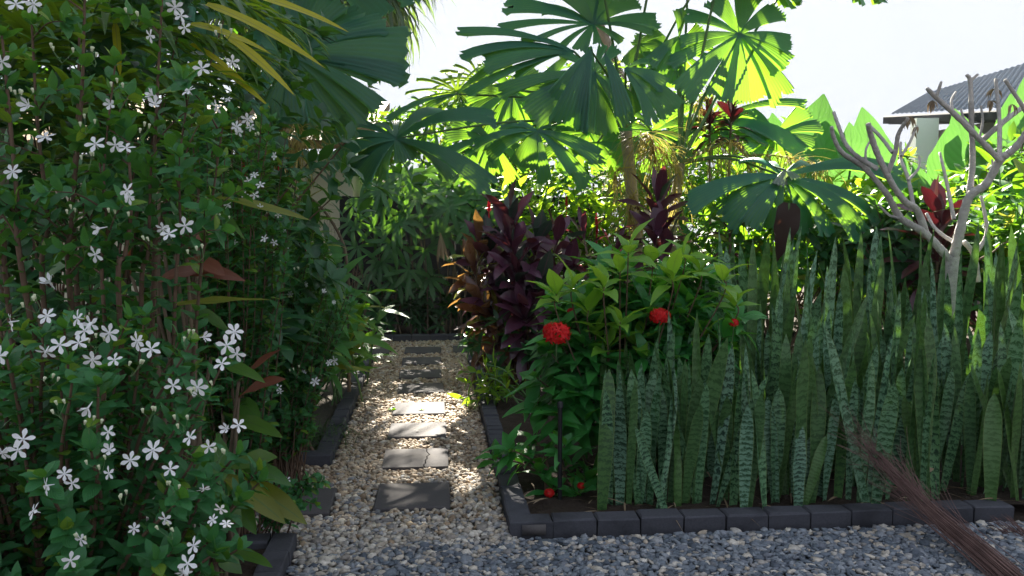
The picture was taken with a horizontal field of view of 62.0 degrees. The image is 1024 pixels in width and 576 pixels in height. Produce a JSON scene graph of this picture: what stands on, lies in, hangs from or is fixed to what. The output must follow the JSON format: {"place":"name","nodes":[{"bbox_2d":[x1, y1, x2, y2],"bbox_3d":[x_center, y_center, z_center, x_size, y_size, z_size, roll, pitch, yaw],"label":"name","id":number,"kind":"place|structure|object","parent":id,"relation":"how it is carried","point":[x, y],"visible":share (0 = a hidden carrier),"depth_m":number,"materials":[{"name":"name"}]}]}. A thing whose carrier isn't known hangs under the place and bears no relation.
{"place":"outdoors","nodes":[
{"label":"outdoors","id":0,"kind":"place"},
{"bbox_2d":[30,549,265,575],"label":"corner soil","id":1,"kind":"structure","parent":0,"point":[248,568],"depth_m":3.66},
{"bbox_2d":[0,0,259,533],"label":"white flowered shrub","id":2,"kind":"object","parent":1,"relation":"on","point":[95,241],"visible":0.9,"depth_m":2.61,"materials":[{"name":"green plant"}]},
{"bbox_2d":[0,294,274,575],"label":"white flowered shrub","id":3,"kind":"object","parent":1,"relation":"on","point":[64,511],"visible":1,"depth_m":2.29,"materials":[{"name":"green plant"}]},
{"bbox_2d":[3,188,308,527],"bbox_3d":[-1.390,0.415,3.385,1.240,1.652,0.410,1,5,8],"label":"strap plant","id":4,"kind":"object","parent":1,"relation":"on","point":[241,368],"visible":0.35,"depth_m":3.31,"materials":[{"name":"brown plant"}]},
{"bbox_2d":[128,233,284,575],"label":"strap plant","id":5,"kind":"object","parent":1,"relation":"on","point":[215,268],"visible":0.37,"depth_m":3.35,"materials":[{"name":"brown plant"}]},
{"bbox_2d":[164,88,309,536],"bbox_3d":[-1.187,0.164,3.708,0.609,2.088,0.756,0,5,0],"label":"white flowered shrub","id":6,"kind":"object","parent":1,"relation":"in","point":[246,315],"visible":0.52,"depth_m":3.67,"materials":[{"name":"green plant"}]},
{"bbox_2d":[195,393,306,573],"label":"strap plant","id":7,"kind":"object","parent":1,"relation":"on","point":[277,504],"visible":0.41,"depth_m":3.28,"materials":[{"name":"green plant"}]},
{"bbox_2d":[228,228,358,487],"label":"white flowered shrub","id":8,"kind":"object","parent":1,"relation":"in","point":[315,366],"visible":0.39,"depth_m":4.65,"materials":[{"name":"green plant"}]},
{"bbox_2d":[256,471,330,534],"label":"white flowered shrub","id":9,"kind":"object","parent":1,"relation":"in","point":[306,483],"visible":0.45,"depth_m":3.91,"materials":[{"name":"green plant"}]},
{"bbox_2d":[9,357,321,465],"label":"border soil","id":10,"kind":"structure","parent":0,"point":[151,431],"depth_m":6.08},
{"bbox_2d":[0,0,118,326],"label":"shrub","id":11,"kind":"object","parent":10,"relation":"on","point":[25,178],"visible":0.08,"depth_m":5.25,"materials":[{"name":"green plant"}]},
{"bbox_2d":[0,0,346,412],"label":"shrub","id":12,"kind":"object","parent":10,"relation":"on","point":[324,29],"visible":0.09,"depth_m":5.62,"materials":[{"name":"green plant"}]},
{"bbox_2d":[63,53,349,332],"bbox_3d":[-2.295,-0.387,6.405,2.286,2.690,1.486,0,5,0],"label":"shrub","id":13,"kind":"object","parent":10,"relation":"on","point":[325,227],"visible":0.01,"depth_m":6.30,"materials":[{"name":"green plant"}]},
{"bbox_2d":[48,0,420,205],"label":"fan palm","id":14,"kind":"object","parent":10,"relation":"on","point":[370,47],"visible":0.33,"depth_m":6.15,"materials":[{"name":"green plant"}]},
{"bbox_2d":[238,225,374,449],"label":"shrub","id":15,"kind":"object","parent":10,"relation":"on","point":[343,348],"visible":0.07,"depth_m":5.29,"materials":[{"name":"green plant"}]},
{"bbox_2d":[290,230,397,404],"bbox_3d":[-1.404,0.230,6.563,1.059,1.430,1.171,0,5,0],"label":"ginger","id":16,"kind":"object","parent":10,"relation":"on","point":[358,332],"visible":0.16,"depth_m":6.52,"materials":[{"name":"green plant"}]},
{"bbox_2d":[283,362,506,575],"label":"gravel path","id":17,"kind":"structure","parent":0,"point":[326,410],"depth_m":6.57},
{"bbox_2d":[256,488,336,517],"bbox_3d":[-1.155,1.158,4.532,0.401,0.060,0.400,0,5,-5],"label":"stepping stone","id":18,"kind":"object","parent":17,"relation":"on","point":[325,497],"visible":0.27,"depth_m":4.50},
{"bbox_2d":[317,354,373,459],"bbox_3d":[-1.341,0.906,7.141,0.117,0.136,3.669,0,5,-5],"label":"brick edging","id":19,"kind":"object","parent":17,"relation":"on","point":[345,407],"visible":0.64,"depth_m":6.29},
{"bbox_2d":[249,356,505,545],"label":"path pebbles","id":20,"kind":"object","parent":17,"relation":"on","point":[464,429],"visible":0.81,"depth_m":5.66,"materials":[{"name":"gravel"}]},
{"bbox_2d":[249,467,517,554],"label":"mixed pebbles","id":21,"kind":"object","parent":17,"relation":"on","point":[326,533],"visible":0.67,"depth_m":4.19,"materials":[{"name":"gravel"}]},
{"bbox_2d":[248,356,337,482],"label":"white flowered shrub","id":22,"kind":"object","parent":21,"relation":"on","point":[285,413],"visible":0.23,"depth_m":4.58,"materials":[{"name":"green plant"}]},
{"bbox_2d":[373,482,449,512],"bbox_3d":[-0.537,1.149,4.628,0.401,0.061,0.402,0,5,-4],"label":"stepping stone","id":23,"kind":"object","parent":17,"relation":"on","point":[400,497],"visible":0.86,"depth_m":4.59,"materials":[{"name":"stone"}]},
{"bbox_2d":[381,448,447,470],"bbox_3d":[-0.599,1.086,5.320,0.400,0.058,0.400,0,5,-5],"label":"stepping stone","id":24,"kind":"object","parent":17,"relation":"on","point":[407,459],"visible":0.82,"depth_m":5.27,"materials":[{"name":"stone"}]},
{"bbox_2d":[387,422,445,440],"bbox_3d":[-0.664,1.024,6.009,0.402,0.059,0.403,0,5,-4],"label":"stepping stone","id":25,"kind":"object","parent":17,"relation":"on","point":[424,430],"visible":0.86,"depth_m":5.97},
{"bbox_2d":[392,401,444,416],"bbox_3d":[-0.724,0.964,6.665,0.404,0.061,0.400,0,5,-5],"label":"stepping stone","id":26,"kind":"object","parent":17,"relation":"on","point":[415,408],"visible":0.73,"depth_m":6.63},
{"bbox_2d":[7,281,883,341],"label":"back soil","id":27,"kind":"structure","parent":0,"point":[404,330],"depth_m":10.95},
{"bbox_2d":[205,0,455,151],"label":"weeping palm","id":28,"kind":"object","parent":27,"relation":"on","point":[396,19],"visible":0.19,"depth_m":12.75,"materials":[{"name":"plant"}]},
{"bbox_2d":[322,289,408,388],"bbox_3d":[-1.284,0.442,7.223,0.774,0.888,0.685,-2,6,-25],"label":"ginger","id":29,"kind":"object","parent":27,"relation":"on","point":[383,312],"visible":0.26,"depth_m":7.25,"materials":[{"name":"green plant"}]},
{"bbox_2d":[332,183,421,333],"bbox_3d":[-1.632,-0.350,10.194,0.948,1.928,0.793,2,6,24],"label":"lady palm","id":30,"kind":"object","parent":27,"relation":"on","point":[377,268],"visible":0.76,"depth_m":10.04,"materials":[{"name":"green plant"}]},
{"bbox_2d":[354,281,409,333],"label":"shade plant","id":31,"kind":"object","parent":27,"relation":"on","point":[389,321],"visible":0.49,"depth_m":10.41,"materials":[{"name":"green plant"}]},
{"bbox_2d":[359,160,462,333],"bbox_3d":[-1.163,-0.453,10.150,1.226,2.139,0.845,0,5,0],"label":"lady palm","id":32,"kind":"object","parent":27,"relation":"on","point":[404,218],"visible":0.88,"depth_m":10.00,"materials":[{"name":"green plant"}]},
{"bbox_2d":[389,268,463,326],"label":"shade plant","id":33,"kind":"object","parent":27,"relation":"on","point":[430,303],"visible":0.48,"depth_m":10.44,"materials":[{"name":"green plant"}]},
{"bbox_2d":[408,164,503,332],"bbox_3d":[-0.599,-0.489,10.168,1.260,2.205,0.800,0,5,0],"label":"lady palm","id":34,"kind":"object","parent":27,"relation":"on","point":[455,201],"visible":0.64,"depth_m":9.97,"materials":[{"name":"green plant"}]},
{"bbox_2d":[355,83,557,196],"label":"shrub","id":35,"kind":"object","parent":27,"relation":"on","point":[398,167],"visible":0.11,"depth_m":12.27,"materials":[{"name":"green plant"}]},
{"bbox_2d":[403,60,513,153],"bbox_3d":[-0.570,-1.505,12.399,2.536,3.882,1.479,0,5,0],"label":"fan palm","id":36,"kind":"object","parent":27,"relation":"on","point":[455,89],"visible":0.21,"depth_m":12.14,"materials":[{"name":"green plant"}]},
{"bbox_2d":[339,196,592,325],"bbox_3d":[-0.604,-0.343,11.341,3.342,1.760,0.082,0,5,0],"label":"timber fence","id":37,"kind":"object","parent":27,"relation":"on","point":[441,262],"visible":0.08,"depth_m":11.29,"materials":[{"name":"wood"}]},
{"bbox_2d":[483,150,637,285],"bbox_3d":[0.532,-0.437,9.586,1.738,2.209,1.235,0,5,0],"label":"ginger","id":38,"kind":"object","parent":27,"relation":"on","point":[575,203],"visible":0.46,"depth_m":9.45,"materials":[{"name":"green plant"}]},
{"bbox_2d":[489,109,685,286],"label":"shrub","id":39,"kind":"object","parent":27,"relation":"on","point":[501,181],"visible":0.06,"depth_m":10.82,"materials":[{"name":"green plant"}]},
{"bbox_2d":[636,112,821,288],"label":"shrub","id":40,"kind":"object","parent":27,"relation":"on","point":[698,173],"visible":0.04,"depth_m":10.21,"materials":[{"name":"green plant"}]},
{"bbox_2d":[1,0,1023,242],"label":"sky","id":41,"kind":"structure","parent":0,"point":[879,59],"materials":[{"name":"white"}]},
{"bbox_2d":[16,243,1023,546],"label":"ground","id":42,"kind":"structure","parent":0,"point":[1018,511],"depth_m":6.96,"materials":[{"name":"soil"}]},
{"bbox_2d":[12,102,389,318],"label":"cream house","id":43,"kind":"structure","parent":42,"relation":"on","point":[345,188],"depth_m":11.94,"materials":[{"name":"paint"}]},
{"bbox_2d":[468,354,529,525],"bbox_3d":[-0.184,0.960,6.555,0.119,0.134,4.746,0,5,-5],"label":"brick edging","id":44,"kind":"object","parent":42,"relation":"on","point":[513,501],"visible":0.51,"depth_m":4.89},
{"bbox_2d":[502,154,746,304],"bbox_3d":[1.265,-0.541,10.196,3.071,2.314,1.293,0,5,0],"label":"shrub","id":45,"kind":"object","parent":42,"relation":"on","point":[563,182],"visible":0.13,"depth_m":10.00,"materials":[{"name":"green plant"}]},
{"bbox_2d":[508,499,1013,540],"bbox_3d":[1.260,1.167,4.258,2.566,0.135,0.118,0,5,-5],"label":"brick edging","id":46,"kind":"object","parent":42,"relation":"on","point":[641,522],"visible":0.75,"depth_m":4.21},
{"bbox_2d":[768,94,910,308],"bbox_3d":[3.672,-0.768,9.666,1.708,2.863,0.831,1,5,11],"label":"taro","id":47,"kind":"object","parent":42,"relation":"on","point":[855,135],"visible":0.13,"depth_m":9.53,"materials":[{"name":"green plant"}]},
{"bbox_2d":[286,520,1023,575],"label":"gravel yard","id":48,"kind":"structure","parent":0,"point":[741,574],"depth_m":3.83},
{"bbox_2d":[243,533,296,575],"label":"brick edging","id":49,"kind":"object","parent":48,"relation":"on","point":[280,548],"visible":0.27,"depth_m":3.77,"materials":[{"name":"brick"}]},
{"bbox_2d":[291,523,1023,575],"bbox_3d":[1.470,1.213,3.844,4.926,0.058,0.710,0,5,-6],"label":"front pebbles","id":50,"kind":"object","parent":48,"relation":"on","point":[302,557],"visible":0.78,"depth_m":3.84,"materials":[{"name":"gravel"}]},
{"bbox_2d":[817,402,1023,575],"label":"twig bundle","id":51,"kind":"object","parent":48,"relation":"on","point":[981,554],"visible":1,"depth_m":3.98,"materials":[{"name":"wood"}]},
{"bbox_2d":[482,344,1023,514],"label":"bed soil","id":52,"kind":"structure","parent":0,"point":[548,505],"depth_m":4.58,"materials":[{"name":"soil"}]},
{"bbox_2d":[441,209,526,384],"bbox_3d":[-0.245,0.104,7.301,0.660,1.557,0.808,-3,6,-26],"label":"cordyline","id":53,"kind":"object","parent":52,"relation":"on","point":[471,255],"visible":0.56,"depth_m":7.17,"materials":[{"name":"plant"}]},
{"bbox_2d":[447,343,526,410],"bbox_3d":[-0.208,0.768,6.692,0.695,0.678,0.518,3,6,33],"label":"ginger","id":54,"kind":"object","parent":52,"relation":"on","point":[488,389],"visible":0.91,"depth_m":6.62,"materials":[{"name":"green plant"}]},
{"bbox_2d":[454,305,550,389],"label":"shrub","id":55,"kind":"object","parent":52,"relation":"on","point":[470,348],"visible":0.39,"depth_m":7.04,"materials":[{"name":"green plant"}]},
{"bbox_2d":[454,178,591,383],"bbox_3d":[0.113,-0.027,7.303,1.214,1.816,1.133,0,5,0],"label":"cordyline","id":56,"kind":"object","parent":52,"relation":"on","point":[517,299],"visible":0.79,"depth_m":7.05,"materials":[{"name":"plant"}]},
{"bbox_2d":[474,418,596,497],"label":"red flowered shrub","id":57,"kind":"object","parent":52,"relation":"on","point":[522,452],"visible":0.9,"depth_m":4.61,"materials":[{"name":"green plant"}]},
{"bbox_2d":[323,0,802,285],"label":"fan palm","id":58,"kind":"object","parent":52,"relation":"on","point":[554,106],"visible":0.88,"depth_m":8.19,"materials":[{"name":"green plant"}]},
{"bbox_2d":[566,194,651,286],"bbox_3d":[1.162,-0.171,9.386,1.103,1.716,1.087,2,5,17],"label":"ginger","id":59,"kind":"object","parent":52,"relation":"on","point":[603,208],"visible":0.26,"depth_m":9.23,"materials":[{"name":"green plant"}]},
{"bbox_2d":[597,369,656,510],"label":"snake plant","id":60,"kind":"object","parent":52,"relation":"on","point":[616,452],"visible":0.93,"depth_m":4.36,"materials":[{"name":"green plant"}]},
{"bbox_2d":[502,219,768,467],"bbox_3d":[0.721,0.332,5.064,1.556,1.499,1.284,0,5,0],"label":"red flowered shrub","id":61,"kind":"object","parent":52,"relation":"on","point":[570,339],"visible":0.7,"depth_m":4.79,"materials":[{"name":"green plant"}]},
{"bbox_2d":[602,363,682,508],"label":"snake plant","id":62,"kind":"object","parent":52,"relation":"on","point":[663,426],"visible":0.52,"depth_m":4.41,"materials":[{"name":"green plant"}]},
{"bbox_2d":[629,332,674,483],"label":"snake plant","id":63,"kind":"object","parent":52,"relation":"on","point":[654,363],"visible":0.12,"depth_m":4.60,"materials":[{"name":"green plant"}]},
{"bbox_2d":[605,166,703,275],"bbox_3d":[1.402,-0.176,8.097,0.943,1.957,0.940,-4,6,-37],"label":"cordyline","id":64,"kind":"object","parent":52,"relation":"on","point":[656,226],"visible":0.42,"depth_m":7.96,"materials":[{"name":"plant"}]},
{"bbox_2d":[616,357,709,508],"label":"snake plant","id":65,"kind":"object","parent":52,"relation":"on","point":[697,441],"visible":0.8,"depth_m":4.39,"materials":[{"name":"green plant"}]},
{"bbox_2d":[654,311,752,503],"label":"snake plant","id":66,"kind":"object","parent":52,"relation":"on","point":[713,375],"visible":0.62,"depth_m":4.40,"materials":[{"name":"green plant"}]},
{"bbox_2d":[691,96,753,252],"bbox_3d":[2.167,-0.663,8.996,0.660,2.763,0.467,0,5,0],"label":"cordyline","id":67,"kind":"object","parent":52,"relation":"on","point":[731,110],"visible":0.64,"depth_m":8.85,"materials":[{"name":"plant"}]},
{"bbox_2d":[709,343,767,507],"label":"snake plant","id":68,"kind":"object","parent":52,"relation":"on","point":[738,420],"visible":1,"depth_m":4.31,"materials":[{"name":"green plant"}]},
{"bbox_2d":[747,239,756,370],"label":"snake plant","id":69,"kind":"object","parent":52,"relation":"on","point":[752,297],"visible":0.43,"depth_m":5.03,"materials":[{"name":"green plant"}]},
{"bbox_2d":[715,274,794,400],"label":"snake plant","id":70,"kind":"object","parent":52,"relation":"on","point":[784,311],"visible":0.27,"depth_m":5.11,"materials":[{"name":"green plant"}]},
{"bbox_2d":[631,0,907,252],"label":"fan palm","id":71,"kind":"object","parent":52,"relation":"on","point":[752,65],"visible":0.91,"depth_m":8.46,"materials":[{"name":"green plant"}]},
{"bbox_2d":[739,323,802,477],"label":"snake plant","id":72,"kind":"object","parent":52,"relation":"on","point":[772,354],"visible":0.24,"depth_m":4.74,"materials":[{"name":"green plant"}]},
{"bbox_2d":[669,194,900,352],"bbox_3d":[2.521,-0.071,8.074,2.146,1.758,1.146,0,5,0],"label":"shrub","id":73,"kind":"object","parent":52,"relation":"on","point":[742,235],"visible":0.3,"depth_m":7.77,"materials":[{"name":"green plant"}]},
{"bbox_2d":[774,202,799,289],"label":"dark leaf plant","id":74,"kind":"object","parent":52,"relation":"on","point":[787,218],"visible":0.52,"depth_m":7.28,"materials":[{"name":"plant"}]},
{"bbox_2d":[738,237,836,367],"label":"snake plant","id":75,"kind":"object","parent":52,"relation":"on","point":[814,327],"visible":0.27,"depth_m":5.02,"materials":[{"name":"green plant"}]},
{"bbox_2d":[756,229,821,392],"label":"snake plant","id":76,"kind":"object","parent":52,"relation":"on","point":[763,283],"visible":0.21,"depth_m":5.44,"materials":[{"name":"green plant"}]},
{"bbox_2d":[764,385,840,506],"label":"snake plant","id":77,"kind":"object","parent":52,"relation":"on","point":[774,435],"visible":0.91,"depth_m":4.43,"materials":[{"name":"green plant"}]},
{"bbox_2d":[779,334,850,497],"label":"snake plant","id":78,"kind":"object","parent":52,"relation":"on","point":[799,387],"visible":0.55,"depth_m":4.47,"materials":[{"name":"green plant"}]},
{"bbox_2d":[689,170,992,327],"bbox_3d":[3.747,-0.335,9.359,3.816,2.059,1.420,0,5,0],"label":"shrub","id":79,"kind":"object","parent":52,"relation":"on","point":[869,184],"visible":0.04,"depth_m":9.27,"materials":[{"name":"green plant"}]},
{"bbox_2d":[804,226,878,331],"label":"snake plant","id":80,"kind":"object","parent":52,"relation":"on","point":[855,294],"visible":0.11,"depth_m":5.52,"materials":[{"name":"green plant"}]},
{"bbox_2d":[826,293,867,408],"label":"snake plant","id":81,"kind":"object","parent":52,"relation":"on","point":[856,325],"visible":0.46,"depth_m":4.74,"materials":[{"name":"green plant"}]},
{"bbox_2d":[809,327,897,503],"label":"snake plant","id":82,"kind":"object","parent":52,"relation":"on","point":[885,420],"visible":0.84,"depth_m":4.38,"materials":[{"name":"green plant"}]},
{"bbox_2d":[820,332,912,486],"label":"snake plant","id":83,"kind":"object","parent":52,"relation":"on","point":[825,368],"visible":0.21,"depth_m":4.76,"materials":[{"name":"green plant"}]},
{"bbox_2d":[821,254,914,388],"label":"snake plant","id":84,"kind":"object","parent":52,"relation":"on","point":[842,323],"visible":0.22,"depth_m":5.09,"materials":[{"name":"green plant"}]},
{"bbox_2d":[854,282,900,419],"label":"snake plant","id":85,"kind":"object","parent":52,"relation":"on","point":[889,322],"visible":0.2,"depth_m":5.19,"materials":[{"name":"green plant"}]},
{"bbox_2d":[857,367,915,494],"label":"snake plant","id":86,"kind":"object","parent":52,"relation":"on","point":[904,410],"visible":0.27,"depth_m":4.53,"materials":[{"name":"green plant"}]},
{"bbox_2d":[865,289,947,465],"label":"snake plant","id":87,"kind":"object","parent":52,"relation":"on","point":[897,332],"visible":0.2,"depth_m":4.89,"materials":[{"name":"green plant"}]},
{"bbox_2d":[880,288,942,414],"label":"snake plant","id":88,"kind":"object","parent":52,"relation":"on","point":[883,345],"visible":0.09,"depth_m":5.11,"materials":[{"name":"green plant"}]},
{"bbox_2d":[804,189,1023,301],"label":"shrub","id":89,"kind":"object","parent":52,"relation":"on","point":[910,246],"visible":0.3,"depth_m":7.46,"materials":[{"name":"green plant"}]},
{"bbox_2d":[905,310,939,501],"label":"snake plant","id":90,"kind":"object","parent":52,"relation":"on","point":[925,400],"visible":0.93,"depth_m":4.39,"materials":[{"name":"green plant"}]},
{"bbox_2d":[870,223,979,345],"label":"snake plant","id":91,"kind":"object","parent":52,"relation":"on","point":[924,282],"visible":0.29,"depth_m":5.47,"materials":[{"name":"green plant"}]},
{"bbox_2d":[830,73,1023,316],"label":"bare frangipani","id":92,"kind":"object","parent":52,"relation":"on","point":[952,256],"visible":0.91,"depth_m":5.82,"materials":[{"name":"grey plant"}]},
{"bbox_2d":[879,174,993,322],"bbox_3d":[3.518,-0.033,7.174,0.889,1.840,0.947,0,5,0],"label":"cordyline","id":93,"kind":"object","parent":52,"relation":"on","point":[934,196],"visible":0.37,"depth_m":7.07,"materials":[{"name":"plant"}]},
{"bbox_2d":[911,78,1023,200],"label":"taro","id":94,"kind":"object","parent":52,"relation":"on","point":[952,146],"visible":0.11,"depth_m":9.17,"materials":[{"name":"green plant"}]},
{"bbox_2d":[930,323,1011,491],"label":"snake plant","id":95,"kind":"object","parent":52,"relation":"on","point":[951,424],"visible":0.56,"depth_m":4.65,"materials":[{"name":"green plant"}]},
{"bbox_2d":[919,121,1023,299],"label":"shrub","id":96,"kind":"object","parent":52,"relation":"on","point":[1011,133],"visible":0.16,"depth_m":8.41,"materials":[{"name":"green plant"}]},
{"bbox_2d":[921,250,1022,459],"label":"snake plant","id":97,"kind":"object","parent":52,"relation":"on","point":[935,305],"visible":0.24,"depth_m":5.25,"materials":[{"name":"green plant"}]},
{"bbox_2d":[961,285,990,444],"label":"snake plant","id":98,"kind":"object","parent":52,"relation":"on","point":[983,325],"visible":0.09,"depth_m":5.44,"materials":[{"name":"green plant"}]},
{"bbox_2d":[934,142,1023,328],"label":"ginger","id":99,"kind":"object","parent":52,"relation":"on","point":[1015,187],"visible":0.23,"depth_m":6.83,"materials":[{"name":"green plant"}]},
{"bbox_2d":[954,234,1017,347],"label":"snake plant","id":100,"kind":"object","parent":52,"relation":"on","point":[997,297],"visible":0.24,"depth_m":5.14,"materials":[{"name":"green plant"}]},
{"bbox_2d":[963,369,1020,500],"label":"snake plant","id":101,"kind":"object","parent":52,"relation":"on","point":[988,454],"visible":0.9,"depth_m":4.47,"materials":[{"name":"green plant"}]},
{"bbox_2d":[960,306,1023,497],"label":"snake plant","id":102,"kind":"object","parent":52,"relation":"on","point":[1015,353],"visible":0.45,"depth_m":4.54,"materials":[{"name":"green plant"}]},
{"bbox_2d":[970,365,1023,498],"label":"snake plant","id":103,"kind":"object","parent":52,"relation":"on","point":[1019,471],"visible":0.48,"depth_m":4.61,"materials":[{"name":"green plant"}]},
{"bbox_2d":[883,63,1023,304],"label":"grey house","id":104,"kind":"structure","parent":0,"point":[929,134],"depth_m":13.28,"materials":[{"name":"white paint"}]},
{"label":"cross path","id":105,"kind":"structure","parent":0,"visible":0},
{"bbox_2d":[360,339,473,358],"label":"cross path pebbles","id":106,"kind":"object","parent":105,"relation":"on","point":[446,346],"visible":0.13,"depth_m":9.67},
{"label":"side path","id":107,"kind":"structure","parent":0,"visible":0},
{"bbox_2d":[108,479,195,529],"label":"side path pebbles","id":108,"kind":"object","parent":107,"relation":"on","point":[147,518],"depth_m":4.31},
{"bbox_2d":[100,234,323,443],"bbox_3d":[-1.470,0.374,4.343,1.082,1.542,1.071,0,5,0],"label":"shrub","id":109,"kind":"object","parent":108,"relation":"on","point":[297,323],"visible":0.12,"depth_m":4.25,"materials":[{"name":"green plant"}]},
{"bbox_2d":[0,0,432,480],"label":"shrub","id":110,"kind":"object","parent":108,"relation":"on","point":[335,276],"visible":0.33,"depth_m":4.48,"materials":[{"name":"green plant"}]},
{"bbox_2d":[0,0,347,421],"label":"feather palm","id":111,"kind":"object","parent":107,"relation":"on","point":[17,20],"visible":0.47,"depth_m":3.90,"materials":[{"name":"plant"}]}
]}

